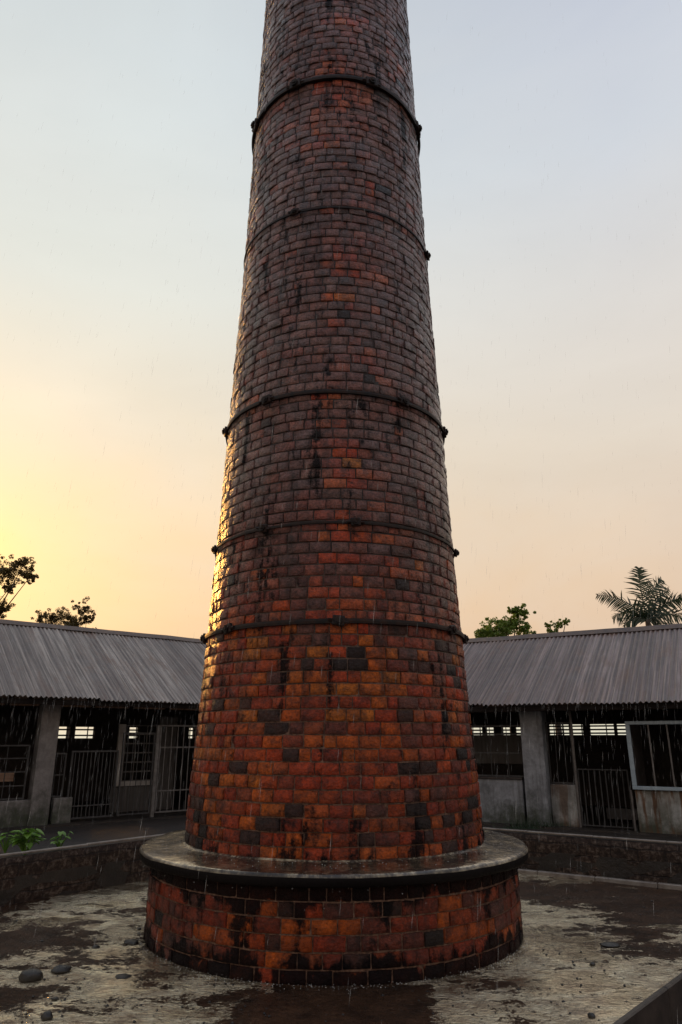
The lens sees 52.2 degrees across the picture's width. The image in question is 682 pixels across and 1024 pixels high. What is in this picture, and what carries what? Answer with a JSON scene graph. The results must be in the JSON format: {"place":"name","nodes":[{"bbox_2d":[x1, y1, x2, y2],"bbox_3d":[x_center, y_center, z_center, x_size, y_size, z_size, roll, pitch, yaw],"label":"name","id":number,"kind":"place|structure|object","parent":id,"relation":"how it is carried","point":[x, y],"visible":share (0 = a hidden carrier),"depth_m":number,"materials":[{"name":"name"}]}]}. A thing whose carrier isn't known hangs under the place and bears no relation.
{"place":"outdoors","nodes":[
{"label":"outdoors","id":0,"kind":"place"},
{"bbox_2d":[0,873,681,1023],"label":"courtyard slab","id":1,"kind":"structure","parent":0,"point":[594,915],"depth_m":5.84,"materials":[{"name":"concrete"}]},
{"bbox_2d":[18,968,42,982],"bbox_3d":[-2.578,3.858,5.789,0.195,0.118,0.155,4,-18,-11],"label":"stone","id":2,"kind":"object","parent":1,"relation":"on","point":[30,975],"visible":0.95,"depth_m":5.74,"materials":[{"name":"grey stone"}]},
{"bbox_2d":[40,1010,52,1020],"bbox_3d":[-2.092,3.591,4.957,0.089,0.073,0.071,-3,-18,8],"label":"stone","id":3,"kind":"object","parent":1,"relation":"on","point":[47,1016],"visible":0.98,"depth_m":4.94,"materials":[{"name":"grey stone"}]},
{"bbox_2d":[51,965,71,973],"bbox_3d":[-2.395,3.918,5.969,0.168,0.073,0.136,5,-19,-15],"label":"stone","id":4,"kind":"object","parent":1,"relation":"on","point":[60,969],"visible":1,"depth_m":5.93,"materials":[{"name":"grey stone"}]},
{"bbox_2d":[0,834,162,905],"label":"wall","id":5,"kind":"structure","parent":1,"relation":"on","point":[96,858],"depth_m":9.02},
{"bbox_2d":[115,973,131,978],"bbox_3d":[-1.820,3.882,5.822,0.136,0.037,0.108,0,-18,0],"label":"stone","id":6,"kind":"object","parent":1,"relation":"on","point":[123,976],"visible":1,"depth_m":5.80,"materials":[{"name":"grey stone"}]},
{"bbox_2d":[124,939,137,944],"bbox_3d":[-2.045,4.197,6.803,0.148,0.045,0.122,-6,-19,18],"label":"stone","id":7,"kind":"object","parent":1,"relation":"on","point":[131,942],"visible":1,"depth_m":6.77,"materials":[{"name":"grey stone"}]},
{"bbox_2d":[139,0,527,985],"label":"brick chimney","id":8,"kind":"object","parent":1,"relation":"on","point":[333,832],"visible":1,"depth_m":7.32,"materials":[{"name":"brick"}]},
{"bbox_2d":[2,888,681,1023],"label":"grit","id":9,"kind":"object","parent":1,"relation":"on","point":[232,1022],"visible":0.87,"depth_m":5.45,"materials":[{"name":"black stone"}]},
{"bbox_2d":[483,827,681,889],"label":"wall","id":10,"kind":"structure","parent":1,"relation":"on","point":[589,850],"depth_m":9.90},
{"bbox_2d":[587,1012,594,1017],"bbox_3d":[1.797,3.615,4.999,0.054,0.038,0.048,-4,-18,12],"label":"stone","id":11,"kind":"object","parent":1,"relation":"on","point":[590,1015],"visible":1,"depth_m":4.99,"materials":[{"name":"grey stone"}]},
{"bbox_2d":[600,942,619,947],"bbox_3d":[2.594,4.171,6.720,0.188,0.038,0.150,0,-18,0],"label":"stone","id":12,"kind":"object","parent":1,"relation":"on","point":[610,944],"visible":1,"depth_m":6.69,"materials":[{"name":"grey stone"}]},
{"bbox_2d":[0,797,681,905],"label":"terrace ground","id":13,"kind":"structure","parent":0,"point":[113,874],"depth_m":10.33,"materials":[{"name":"concrete"}]},
{"bbox_2d":[0,833,16,852],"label":"broadleaf weed","id":14,"kind":"object","parent":13,"relation":"on","point":[5,846],"visible":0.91,"depth_m":10.24,"materials":[{"name":"green plant"}]},
{"bbox_2d":[0,554,38,618],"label":"leafy tree","id":15,"kind":"object","parent":13,"relation":"on","point":[5,572],"visible":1,"depth_m":27.48,"materials":[{"name":"green plant"}]},
{"bbox_2d":[8,828,46,854],"bbox_3d":[-4.541,4.761,10.049,0.540,0.363,0.484,0,-18,0],"label":"broadleaf weed","id":16,"kind":"object","parent":13,"relation":"on","point":[24,843],"visible":0.87,"depth_m":10.04,"materials":[{"name":"green plant"}]},
{"bbox_2d":[49,831,72,846],"bbox_3d":[-4.253,4.973,10.543,0.332,0.266,0.260,15,-23,-38],"label":"broadleaf weed","id":17,"kind":"object","parent":13,"relation":"on","point":[60,841],"visible":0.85,"depth_m":10.54,"materials":[{"name":"green plant"}]},
{"bbox_2d":[30,596,96,737],"bbox_3d":[-11.923,7.275,29.083,2.748,7.542,1.626,0,-18,0],"label":"leafy tree","id":18,"kind":"object","parent":13,"relation":"on","point":[53,617],"visible":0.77,"depth_m":29.94,"materials":[{"name":"green plant"}]},
{"bbox_2d":[0,619,205,830],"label":"long shed","id":19,"kind":"structure","parent":13,"relation":"on","point":[111,687],"depth_m":15.85,"materials":[{"name":"grey metal"}]},
{"bbox_2d":[113,724,156,785],"bbox_3d":[-4.703,5.619,16.141,1.034,1.340,0.060,15,-23,-38],"label":"inner window","id":20,"kind":"structure","parent":19,"relation":"in","point":[122,727],"depth_m":15.98,"materials":[{"name":"grey metal"}]},
{"bbox_2d":[474,603,535,732],"bbox_3d":[6.043,6.556,25.190,2.527,6.524,1.511,0,-18,0],"label":"leafy tree","id":21,"kind":"object","parent":13,"relation":"on","point":[504,627],"visible":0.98,"depth_m":25.82,"materials":[{"name":"green plant"}]},
{"bbox_2d":[490,816,570,828],"bbox_3d":[3.707,5.833,13.098,1.753,0.200,0.287,0,-18,0],"label":"grass tuft","id":22,"kind":"object","parent":13,"relation":"on","point":[531,825],"visible":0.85,"depth_m":13.04,"materials":[{"name":"green plant"}]},
{"bbox_2d":[544,618,570,734],"bbox_3d":[7.990,6.820,25.172,1.191,6.019,0.582,0,-18,0],"label":"leafy tree","id":23,"kind":"object","parent":13,"relation":"on","point":[560,624],"visible":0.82,"depth_m":25.89,"materials":[{"name":"green plant"}]},
{"bbox_2d":[463,623,681,836],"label":"long shed","id":24,"kind":"structure","parent":13,"relation":"on","point":[533,687],"depth_m":14.00,"materials":[{"name":"grey metal"}]},
{"bbox_2d":[625,721,681,790],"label":"projecting window","id":25,"kind":"structure","parent":24,"relation":"in","point":[627,723],"depth_m":12.46,"materials":[{"name":"grey metal"}]},
{"bbox_2d":[595,566,681,626],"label":"palm tree","id":26,"kind":"object","parent":13,"relation":"on","point":[652,613],"visible":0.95,"depth_m":30.35,"materials":[{"name":"green plant"}]},
{"bbox_2d":[0,0,681,737],"label":"sky","id":27,"kind":"structure","parent":0,"point":[550,157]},
{"bbox_3d":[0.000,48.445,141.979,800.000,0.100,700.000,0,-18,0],"label":"ground","id":28,"kind":"structure","parent":0,"visible":0},
{"bbox_2d":[613,973,681,1023],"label":"kerb","id":29,"kind":"structure","parent":28,"relation":"on","point":[662,1005],"depth_m":5.36,"materials":[{"name":"concrete"}]}
]}

